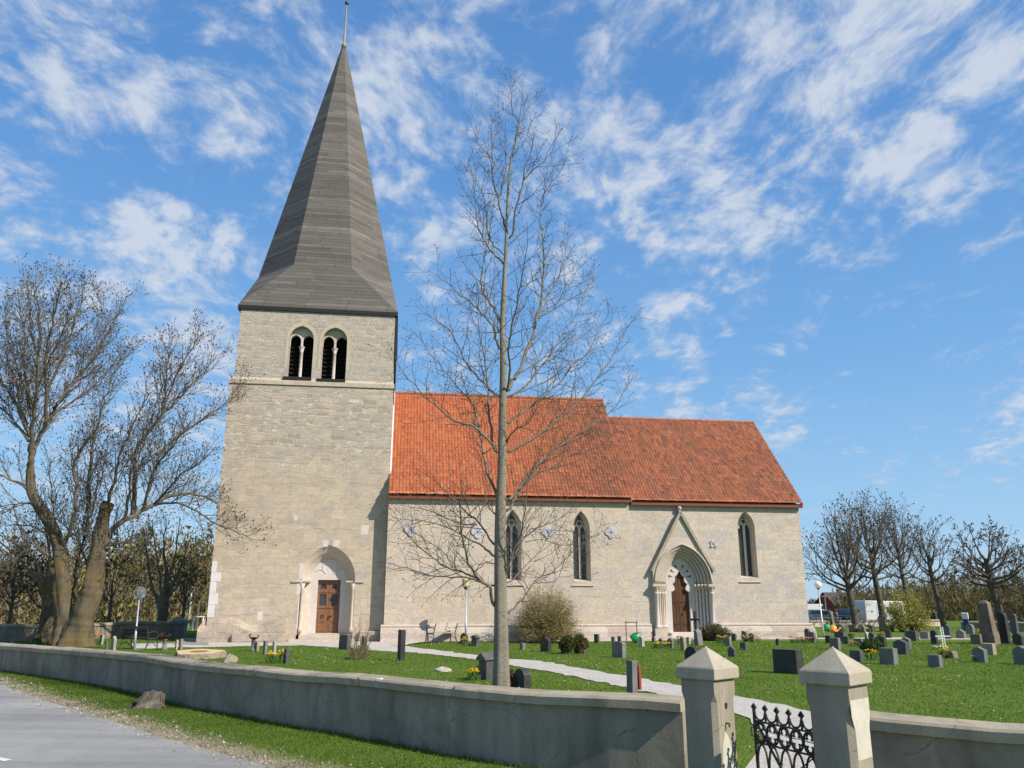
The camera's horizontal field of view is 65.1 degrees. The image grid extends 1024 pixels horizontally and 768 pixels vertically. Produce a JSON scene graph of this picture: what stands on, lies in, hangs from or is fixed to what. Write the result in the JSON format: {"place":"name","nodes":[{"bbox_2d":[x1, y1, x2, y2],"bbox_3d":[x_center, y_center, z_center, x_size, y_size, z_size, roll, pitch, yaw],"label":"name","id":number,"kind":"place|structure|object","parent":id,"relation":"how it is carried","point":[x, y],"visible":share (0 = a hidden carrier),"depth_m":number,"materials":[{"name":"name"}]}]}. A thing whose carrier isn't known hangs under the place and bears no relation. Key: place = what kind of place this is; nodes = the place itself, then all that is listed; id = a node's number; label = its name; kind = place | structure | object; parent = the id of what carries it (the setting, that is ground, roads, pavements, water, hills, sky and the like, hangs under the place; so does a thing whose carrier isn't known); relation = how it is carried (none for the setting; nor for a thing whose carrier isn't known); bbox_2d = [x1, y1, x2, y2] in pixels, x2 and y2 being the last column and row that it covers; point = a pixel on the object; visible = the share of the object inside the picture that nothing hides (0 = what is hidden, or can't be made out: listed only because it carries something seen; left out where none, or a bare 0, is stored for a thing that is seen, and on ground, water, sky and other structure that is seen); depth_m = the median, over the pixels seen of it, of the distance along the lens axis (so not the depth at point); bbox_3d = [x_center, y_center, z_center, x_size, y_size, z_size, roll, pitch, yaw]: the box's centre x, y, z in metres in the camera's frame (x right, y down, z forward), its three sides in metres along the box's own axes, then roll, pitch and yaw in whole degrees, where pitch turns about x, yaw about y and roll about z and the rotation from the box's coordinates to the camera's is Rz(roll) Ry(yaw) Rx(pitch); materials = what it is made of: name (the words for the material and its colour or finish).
{"place":"outdoors","nodes":[
{"label":"outdoors","id":0,"kind":"place"},
{"bbox_2d":[0,684,274,767],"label":"road","id":1,"kind":"structure","parent":0,"point":[33,734],"depth_m":12.66,"materials":[{"name":"asphalt"}]},
{"bbox_2d":[0,673,382,767],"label":"grit","id":2,"kind":"object","parent":1,"relation":"on","point":[126,722],"visible":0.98,"depth_m":14.59,"materials":[{"name":"gravel"}]},
{"bbox_2d":[0,619,1023,767],"bbox_3d":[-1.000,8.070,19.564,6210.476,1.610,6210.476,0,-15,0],"label":"ground","id":3,"kind":"structure","parent":0,"point":[954,625],"depth_m":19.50,"materials":[{"name":"green plant"}]},
{"bbox_2d":[0,624,38,641],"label":"boundary wall","id":4,"kind":"structure","parent":3,"relation":"on","point":[22,632],"depth_m":39.77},
{"bbox_2d":[0,529,53,623],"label":"tree","id":5,"kind":"object","parent":3,"relation":"on","point":[12,597],"visible":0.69,"depth_m":57.93,"materials":[{"name":"brown plant"}]},
{"bbox_2d":[0,496,58,642],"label":"pollard tree","id":6,"kind":"object","parent":3,"relation":"on","point":[45,627],"visible":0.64,"depth_m":38.68,"materials":[{"name":"brown plant"}]},
{"bbox_2d":[12,555,82,608],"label":"tree","id":7,"kind":"object","parent":3,"relation":"on","point":[43,572],"visible":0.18,"depth_m":61.87,"materials":[{"name":"brown plant"}]},
{"bbox_2d":[0,517,214,624],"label":"woodland","id":8,"kind":"object","parent":3,"relation":"on","point":[124,609],"visible":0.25,"depth_m":75.97,"materials":[{"name":"plant"}]},
{"bbox_2d":[79,527,153,621],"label":"tree","id":9,"kind":"object","parent":3,"relation":"on","point":[115,562],"visible":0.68,"depth_m":60.30,"materials":[{"name":"brown plant"}]},
{"bbox_2d":[94,621,171,638],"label":"boundary wall","id":10,"kind":"structure","parent":3,"relation":"on","point":[110,630],"depth_m":43.87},
{"bbox_2d":[0,253,276,646],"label":"pollard tree","id":11,"kind":"object","parent":3,"relation":"on","point":[74,625],"visible":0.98,"depth_m":36.97,"materials":[{"name":"brown plant"}]},
{"bbox_2d":[119,626,158,649],"bbox_3d":[-15.463,10.518,33.291,1.443,0.923,0.703,-6,-16,21],"label":"park bench","id":12,"kind":"object","parent":3,"relation":"on","point":[131,629],"visible":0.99,"depth_m":33.18,"materials":[{"name":"metal"}]},
{"bbox_2d":[133,587,145,649],"bbox_3d":[-15.533,9.726,33.234,0.500,2.606,0.500,0,-15,0],"label":"lamp post","id":13,"kind":"object","parent":3,"relation":"on","point":[139,593],"visible":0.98,"depth_m":33.30,"materials":[{"name":"white"}]},
{"bbox_2d":[107,516,181,620],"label":"tree","id":14,"kind":"object","parent":3,"relation":"on","point":[144,562],"visible":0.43,"depth_m":63.96,"materials":[{"name":"brown plant"}]},
{"bbox_2d":[128,690,164,708],"bbox_3d":[-7.855,6.783,17.224,1.397,0.435,0.968,-13,-20,38],"label":"boulder","id":15,"kind":"object","parent":3,"relation":"on","point":[153,699],"visible":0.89,"depth_m":17.01,"materials":[{"name":"grey stone"}]},
{"bbox_2d":[124,507,207,621],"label":"tree","id":16,"kind":"object","parent":3,"relation":"on","point":[162,601],"visible":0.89,"depth_m":47.28,"materials":[{"name":"brown plant"}]},
{"bbox_2d":[170,617,189,636],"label":"gate pier","id":17,"kind":"structure","parent":3,"relation":"on","point":[179,626],"depth_m":45.02,"materials":[{"name":"grey stone"}]},
{"bbox_2d":[152,531,211,617],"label":"tree","id":18,"kind":"object","parent":3,"relation":"on","point":[184,591],"visible":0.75,"depth_m":58.07,"materials":[{"name":"brown plant"}]},
{"bbox_2d":[172,638,207,644],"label":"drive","id":19,"kind":"structure","parent":3,"relation":"on","point":[188,641],"depth_m":38.34,"materials":[{"name":"concrete"}]},
{"bbox_2d":[177,523,213,628],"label":"tree","id":20,"kind":"object","parent":3,"relation":"on","point":[207,556],"visible":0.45,"depth_m":62.03,"materials":[{"name":"brown plant"}]},
{"bbox_2d":[174,649,226,658],"bbox_3d":[-10.840,9.432,27.903,1.819,0.279,1.763,3,-12,-11],"label":"tree stump","id":21,"kind":"object","parent":3,"relation":"on","point":[201,653],"visible":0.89,"depth_m":27.58,"materials":[{"name":"beige wood"}]},
{"bbox_2d":[223,653,237,662],"bbox_3d":[-9.007,8.812,25.691,0.436,0.368,0.521,0,-15,0],"label":"boulder","id":22,"kind":"object","parent":3,"relation":"on","point":[230,658],"visible":0.85,"depth_m":25.61,"materials":[{"name":"stone"}]},
{"bbox_2d":[265,650,290,663],"bbox_3d":[-7.452,8.649,25.482,0.808,0.393,0.774,0,-15,0],"label":"daffodil clump","id":23,"kind":"object","parent":3,"relation":"on","point":[272,660],"visible":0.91,"depth_m":25.38,"materials":[{"name":"green plant"}]},
{"bbox_2d":[0,669,564,767],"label":"verge grass","id":24,"kind":"structure","parent":3,"relation":"on","point":[111,692],"depth_m":14.24,"materials":[{"name":"plant"}]},
{"bbox_2d":[283,649,289,663],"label":"gravestone","id":25,"kind":"object","parent":3,"relation":"on","point":[286,657],"visible":0.86,"depth_m":25.26,"materials":[{"name":"stone"}]},
{"bbox_2d":[132,641,455,651],"bbox_3d":[-9.065,11.604,35.591,17.791,0.001,9.373,0,-15,0],"label":"gravel apron","id":26,"kind":"object","parent":3,"relation":"on","point":[384,646],"visible":0.75,"depth_m":36.68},
{"bbox_2d":[0,643,687,767],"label":"boundary wall","id":27,"kind":"structure","parent":3,"relation":"on","point":[561,728],"depth_m":12.79,"materials":[{"name":"concrete"}]},
{"bbox_2d":[338,634,351,649],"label":"gravestone","id":28,"kind":"object","parent":3,"relation":"on","point":[344,640],"visible":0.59,"depth_m":32.80,"materials":[{"name":"stone"}]},
{"bbox_2d":[345,643,371,659],"bbox_3d":[-5.165,9.090,27.328,0.999,0.533,1.016,0,-15,0],"label":"dry tuft","id":29,"kind":"object","parent":3,"relation":"on","point":[353,654],"visible":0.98,"depth_m":27.20,"materials":[{"name":"beige plant"}]},
{"bbox_2d":[346,613,375,658],"bbox_3d":[-5.175,8.628,27.608,0.975,1.562,0.940,0,-15,0],"label":"reed clump","id":30,"kind":"object","parent":3,"relation":"on","point":[366,642],"visible":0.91,"depth_m":27.53,"materials":[{"name":"brown plant"}]},
{"bbox_2d":[397,630,405,660],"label":"gravestone","id":31,"kind":"object","parent":3,"relation":"on","point":[401,645],"visible":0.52,"depth_m":26.66,"materials":[{"name":"black stone"}]},
{"bbox_2d":[425,622,457,642],"bbox_3d":[-3.431,12.118,39.146,0.703,0.923,1.614,-11,-19,36],"label":"park bench","id":32,"kind":"object","parent":3,"relation":"on","point":[450,625],"visible":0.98,"depth_m":39.03,"materials":[{"name":"wood"}]},
{"bbox_2d":[462,578,469,633],"bbox_3d":[-2.248,10.950,38.700,0.380,3.128,0.361,0,-15,0],"label":"lamp post","id":33,"kind":"object","parent":3,"relation":"on","point":[466,585],"visible":0.75,"depth_m":38.85,"materials":[{"name":"white metal"}]},
{"bbox_2d":[466,668,480,680],"bbox_3d":[-0.947,7.117,19.688,0.376,0.294,0.344,-3,-16,11],"label":"daffodil clump","id":34,"kind":"object","parent":3,"relation":"on","point":[473,676],"visible":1,"depth_m":19.66,"materials":[{"name":"green plant"}]},
{"bbox_2d":[468,635,481,645],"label":"gravestone","id":35,"kind":"object","parent":3,"relation":"on","point":[475,640],"visible":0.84,"depth_m":35.52,"materials":[{"name":"stone"}]},
{"bbox_2d":[476,652,493,679],"bbox_3d":[-0.626,7.021,19.976,0.410,0.670,0.380,11,-17,-39],"label":"gravestone","id":36,"kind":"object","parent":3,"relation":"on","point":[485,659],"visible":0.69,"depth_m":19.86,"materials":[{"name":"stone"}]},
{"bbox_2d":[196,1,816,641],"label":"church","id":37,"kind":"structure","parent":3,"relation":"on","point":[702,517],"depth_m":42.77,"materials":[{"name":"stone"}]},
{"bbox_2d":[283,322,326,379],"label":"belfry window","id":38,"kind":"structure","parent":37,"relation":"in","point":[301,364],"depth_m":43.85,"materials":[{"name":"stone"}]},
{"bbox_2d":[315,580,329,632],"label":"door","id":39,"kind":"structure","parent":37,"relation":"in","point":[323,585],"depth_m":40.82,"materials":[{"name":"brown wood"}]},
{"bbox_2d":[309,324,349,381],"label":"belfry window","id":40,"kind":"structure","parent":37,"relation":"in","point":[337,347],"depth_m":44.08,"materials":[{"name":"stone"}]},
{"bbox_2d":[327,580,340,632],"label":"door","id":41,"kind":"structure","parent":37,"relation":"in","point":[334,589],"depth_m":40.90,"materials":[{"name":"brown wood"}]},
{"bbox_2d":[506,510,524,585],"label":"nave window","id":42,"kind":"structure","parent":37,"relation":"in","point":[516,524],"depth_m":42.00,"materials":[{"name":"glass"}]},
{"bbox_2d":[571,511,593,585],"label":"nave window","id":43,"kind":"structure","parent":37,"relation":"in","point":[579,524],"depth_m":42.44,"materials":[{"name":"glass"}]},
{"bbox_2d":[671,572,696,631],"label":"door","id":44,"kind":"structure","parent":37,"relation":"in","point":[680,597],"depth_m":42.72,"materials":[{"name":"brown wood"}]},
{"bbox_2d":[737,512,761,582],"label":"choir window","id":45,"kind":"structure","parent":37,"relation":"in","point":[745,525],"depth_m":43.89,"materials":[{"name":"glass"}]},
{"bbox_2d":[367,67,656,686],"bbox_3d":[0.190,-0.603,15.900,6.007,12.927,5.744,0,-15,0],"label":"young tree","id":46,"kind":"object","parent":3,"relation":"on","point":[501,673],"visible":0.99,"depth_m":15.46,"materials":[{"name":"grey plant"}]},
{"bbox_2d":[514,668,530,688],"bbox_3d":[0.232,6.569,17.890,0.200,0.442,0.351,12,-18,-39],"label":"gravestone","id":47,"kind":"object","parent":3,"relation":"on","point":[522,677],"visible":0.8,"depth_m":17.80,"materials":[{"name":"black stone"}]},
{"bbox_2d":[31,641,1019,746],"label":"lawn flowers","id":48,"kind":"object","parent":3,"relation":"on","point":[637,661],"visible":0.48,"depth_m":25.12,"materials":[{"name":"yellow plant"}]},
{"bbox_2d":[540,637,551,651],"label":"gravestone","id":49,"kind":"object","parent":3,"relation":"on","point":[545,644],"visible":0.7,"depth_m":31.35,"materials":[{"name":"black stone"}]},
{"bbox_2d":[508,578,587,642],"bbox_3d":[1.702,11.054,39.169,3.991,3.181,3.987,0,-15,0],"label":"round bush","id":50,"kind":"object","parent":3,"relation":"on","point":[551,623],"visible":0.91,"depth_m":38.51,"materials":[{"name":"brown plant"}]},
{"bbox_2d":[557,634,577,653],"bbox_3d":[2.090,9.753,30.146,0.815,0.741,0.787,0,-15,0],"label":"clipped shrub","id":51,"kind":"object","parent":3,"relation":"on","point":[566,644],"visible":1,"depth_m":29.99,"materials":[{"name":"green plant"}]},
{"bbox_2d":[573,632,588,653],"bbox_3d":[2.544,9.775,30.348,0.639,0.801,0.730,12,-19,-37],"label":"clipped shrub","id":52,"kind":"object","parent":3,"relation":"on","point":[580,640],"visible":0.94,"depth_m":30.16,"materials":[{"name":"green plant"}]},
{"bbox_2d":[612,641,625,657],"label":"gravestone","id":53,"kind":"object","parent":3,"relation":"on","point":[618,649],"visible":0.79,"depth_m":27.99,"materials":[{"name":"grey stone"}]},
{"bbox_2d":[626,660,637,692],"bbox_3d":[2.363,5.837,15.800,0.147,0.755,0.160,13,-19,-38],"label":"gravestone","id":54,"kind":"object","parent":3,"relation":"on","point":[631,671],"visible":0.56,"depth_m":15.77,"materials":[{"name":"grey stone"}]},
{"bbox_2d":[637,665,641,689],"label":"gravestone","id":55,"kind":"object","parent":3,"relation":"on","point":[639,677],"visible":0.38,"depth_m":17.47,"materials":[{"name":"red stone"}]},
{"bbox_2d":[651,641,669,648],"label":"daffodil clump","id":56,"kind":"object","parent":3,"relation":"on","point":[658,644],"visible":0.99,"depth_m":33.77,"materials":[{"name":"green plant"}]},
{"bbox_2d":[684,646,698,659],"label":"gravestone","id":57,"kind":"object","parent":3,"relation":"on","point":[690,651],"visible":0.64,"depth_m":25.92,"materials":[{"name":"black stone"}]},
{"bbox_2d":[690,611,702,645],"bbox_3d":[8.340,11.075,36.427,0.358,1.529,0.540,12,-21,-38],"label":"gravestone","id":58,"kind":"object","parent":3,"relation":"on","point":[698,639],"visible":0.98,"depth_m":36.20,"materials":[{"name":"grey stone"}]},
{"bbox_2d":[675,646,738,767],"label":"gate post","id":59,"kind":"object","parent":3,"relation":"on","point":[706,675],"visible":1,"depth_m":9.35,"materials":[{"name":"stone"}]},
{"bbox_2d":[697,622,733,640],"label":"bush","id":60,"kind":"object","parent":3,"relation":"on","point":[711,632],"visible":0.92,"depth_m":40.38,"materials":[{"name":"green plant"}]},
{"bbox_2d":[772,649,803,673],"bbox_3d":[7.506,7.543,21.822,0.357,0.637,0.725,13,-20,-38],"label":"gravestone","id":61,"kind":"object","parent":3,"relation":"on","point":[788,661],"visible":0.8,"depth_m":21.67,"materials":[{"name":"black stone"}]},
{"bbox_2d":[789,636,818,643],"bbox_3d":[13.877,12.200,38.338,1.426,0.324,1.474,0,-15,0],"label":"flower bed","id":62,"kind":"object","parent":3,"relation":"on","point":[797,640],"visible":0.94,"depth_m":38.10,"materials":[{"name":"green plant"}]},
{"bbox_2d":[814,581,824,637],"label":"lamp post","id":63,"kind":"object","parent":3,"relation":"on","point":[817,584],"visible":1,"depth_m":44.45,"materials":[{"name":"white metal"}]},
{"bbox_2d":[808,609,832,619],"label":"parked car","id":64,"kind":"object","parent":3,"relation":"on","point":[815,614],"visible":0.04,"depth_m":77.09,"materials":[{"name":"paint"}]},
{"bbox_2d":[830,637,840,649],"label":"gravestone","id":65,"kind":"object","parent":3,"relation":"on","point":[835,643],"visible":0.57,"depth_m":32.68,"materials":[{"name":"grey stone"}]},
{"bbox_2d":[798,646,873,767],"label":"gate post","id":66,"kind":"object","parent":3,"relation":"on","point":[834,680],"visible":1,"depth_m":8.14,"materials":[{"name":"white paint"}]},
{"bbox_2d":[751,703,815,767],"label":"iron gate","id":67,"kind":"structure","parent":66,"relation":"attached to","point":[766,740],"depth_m":8.94,"materials":[{"name":"metal"}]},
{"bbox_2d":[814,589,860,610],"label":"shed","id":68,"kind":"structure","parent":3,"relation":"on","point":[829,605],"depth_m":143.57,"materials":[{"name":"red paint"}]},
{"bbox_2d":[837,609,865,619],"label":"parked car","id":69,"kind":"object","parent":3,"relation":"on","point":[843,614],"visible":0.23,"depth_m":77.34,"materials":[{"name":"paint"}]},
{"bbox_2d":[802,495,901,624],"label":"bare tree","id":70,"kind":"object","parent":3,"relation":"on","point":[847,575],"visible":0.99,"depth_m":69.84,"materials":[{"name":"brown plant"}]},
{"bbox_2d":[849,650,863,661],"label":"gravestone","id":71,"kind":"object","parent":3,"relation":"on","point":[857,655],"visible":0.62,"depth_m":26.02,"materials":[{"name":"stone"}]},
{"bbox_2d":[857,637,883,651],"bbox_3d":[13.939,10.152,31.229,0.942,0.614,0.945,0,-15,0],"label":"green tuft","id":72,"kind":"object","parent":3,"relation":"on","point":[871,644],"visible":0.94,"depth_m":31.06,"materials":[{"name":"green plant"}]},
{"bbox_2d":[864,649,878,660],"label":"daffodil clump","id":73,"kind":"object","parent":3,"relation":"on","point":[870,657],"visible":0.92,"depth_m":26.72,"materials":[{"name":"green plant"}]},
{"bbox_2d":[818,486,927,619],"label":"bare tree","id":74,"kind":"object","parent":3,"relation":"on","point":[873,552],"visible":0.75,"depth_m":73.26,"materials":[{"name":"brown plant"}]},
{"bbox_2d":[809,619,940,626],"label":"boundary wall","id":75,"kind":"structure","parent":3,"relation":"on","point":[846,623],"depth_m":70.47,"materials":[{"name":"stone"}]},
{"bbox_2d":[855,600,907,619],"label":"motorhome","id":76,"kind":"object","parent":3,"relation":"on","point":[869,608],"visible":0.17,"depth_m":79.80,"materials":[{"name":"white paint"}]},
{"bbox_2d":[878,615,885,631],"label":"gravestone","id":77,"kind":"object","parent":3,"relation":"on","point":[881,617],"visible":0.95,"depth_m":55.69,"materials":[{"name":"grey stone"}]},
{"bbox_2d":[878,648,898,664],"bbox_3d":[11.678,8.452,24.899,0.293,0.507,0.465,14,-20,-38],"label":"gravestone","id":78,"kind":"object","parent":3,"relation":"on","point":[889,656],"visible":0.79,"depth_m":24.78,"materials":[{"name":"grey stone"}]},
{"bbox_2d":[860,488,937,602],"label":"bare tree","id":79,"kind":"object","parent":3,"relation":"on","point":[902,575],"visible":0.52,"depth_m":76.40,"materials":[{"name":"brown plant"}]},
{"bbox_2d":[893,639,909,654],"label":"gravestone","id":80,"kind":"object","parent":3,"relation":"on","point":[901,646],"visible":0.73,"depth_m":29.82,"materials":[{"name":"stone"}]},
{"bbox_2d":[878,586,938,631],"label":"flowering bush","id":81,"kind":"object","parent":3,"relation":"on","point":[900,622],"visible":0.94,"depth_m":54.33,"materials":[{"name":"green plant"}]},
{"bbox_2d":[905,631,918,640],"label":"gravestone","id":82,"kind":"object","parent":3,"relation":"on","point":[913,635],"visible":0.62,"depth_m":40.55,"materials":[{"name":"stone"}]},
{"bbox_2d":[828,565,1023,620],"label":"woodland","id":83,"kind":"object","parent":3,"relation":"on","point":[956,603],"visible":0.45,"depth_m":113.28,"materials":[{"name":"plant"}]},
{"bbox_2d":[892,506,975,627],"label":"bare tree","id":84,"kind":"object","parent":3,"relation":"on","point":[929,562],"visible":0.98,"depth_m":68.23,"materials":[{"name":"brown plant"}]},
{"bbox_2d":[930,630,937,643],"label":"gravestone","id":85,"kind":"object","parent":3,"relation":"on","point":[933,638],"visible":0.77,"depth_m":37.41,"materials":[{"name":"black stone"}]},
{"bbox_2d":[927,655,942,667],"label":"gravestone","id":86,"kind":"object","parent":3,"relation":"on","point":[935,661],"visible":0.82,"depth_m":23.66,"materials":[{"name":"stone"}]},
{"bbox_2d":[869,710,1023,767],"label":"boundary wall","id":87,"kind":"structure","parent":3,"relation":"on","point":[906,741],"depth_m":8.69,"materials":[{"name":"concrete"}]},
{"bbox_2d":[943,624,951,638],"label":"gravestone","id":88,"kind":"object","parent":3,"relation":"on","point":[947,629],"visible":0.79,"depth_m":42.78,"materials":[{"name":"stone"}]},
{"bbox_2d":[965,624,974,633],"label":"gravestone","id":89,"kind":"object","parent":3,"relation":"on","point":[969,628],"visible":0.81,"depth_m":50.85,"materials":[{"name":"grey stone"}]},
{"bbox_2d":[970,634,982,643],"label":"gravestone","id":90,"kind":"object","parent":3,"relation":"on","point":[976,638],"visible":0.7,"depth_m":37.12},
{"bbox_2d":[971,647,988,662],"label":"gravestone","id":91,"kind":"object","parent":3,"relation":"on","point":[980,654],"visible":0.73,"depth_m":25.76,"materials":[{"name":"stone"}]},
{"bbox_2d":[943,514,1023,618],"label":"bare tree","id":92,"kind":"object","parent":3,"relation":"on","point":[988,572],"visible":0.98,"depth_m":66.07,"materials":[{"name":"brown plant"}]},
{"bbox_2d":[981,643,996,654],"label":"gravestone","id":93,"kind":"object","parent":3,"relation":"on","point":[990,648],"visible":0.64,"depth_m":29.53,"materials":[{"name":"stone"}]},
{"bbox_2d":[978,600,1000,644],"bbox_3d":[22.165,11.119,37.462,0.675,1.988,0.675,14,-21,-38],"label":"gravestone","id":94,"kind":"object","parent":3,"relation":"on","point":[988,629],"visible":0.91,"depth_m":37.27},
{"bbox_2d":[960,621,1023,631],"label":"boundary wall","id":95,"kind":"structure","parent":3,"relation":"on","point":[975,624],"depth_m":57.47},
{"bbox_2d":[996,612,1012,643],"bbox_3d":[23.280,11.584,38.014,0.463,1.481,0.492,13,-21,-38],"label":"gravestone","id":96,"kind":"object","parent":3,"relation":"on","point":[1003,627],"visible":0.87,"depth_m":37.91,"materials":[{"name":"black stone"}]},
{"bbox_2d":[993,544,1023,594],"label":"bare tree","id":97,"kind":"object","parent":3,"relation":"on","point":[1021,583],"visible":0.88,"depth_m":65.00,"materials":[{"name":"brown plant"}]},
{"bbox_2d":[1009,614,1018,633],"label":"gravestone","id":98,"kind":"object","parent":3,"relation":"on","point":[1013,623],"visible":0.88,"depth_m":51.24,"materials":[{"name":"stone"}]},
{"bbox_2d":[1012,646,1023,664],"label":"gravestone","id":99,"kind":"object","parent":3,"relation":"on","point":[1018,654],"visible":0.92,"depth_m":24.79,"materials":[{"name":"stone"}]},
{"bbox_2d":[1012,632,1023,644],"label":"gravestone","id":100,"kind":"object","parent":3,"relation":"on","point":[1017,638],"visible":0.9,"depth_m":36.32,"materials":[{"name":"black stone"}]},
{"bbox_2d":[0,0,1023,601],"label":"sky","id":101,"kind":"structure","parent":0,"point":[815,207],"materials":[{"name":"blue"}]},
{"bbox_2d":[405,646,814,767],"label":"gravel path","id":102,"kind":"structure","parent":0,"point":[742,706],"depth_m":15.33,"materials":[{"name":"gravel"}]},
{"bbox_2d":[600,637,1011,640],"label":"gravel path","id":103,"kind":"structure","parent":0,"point":[817,638],"depth_m":43.01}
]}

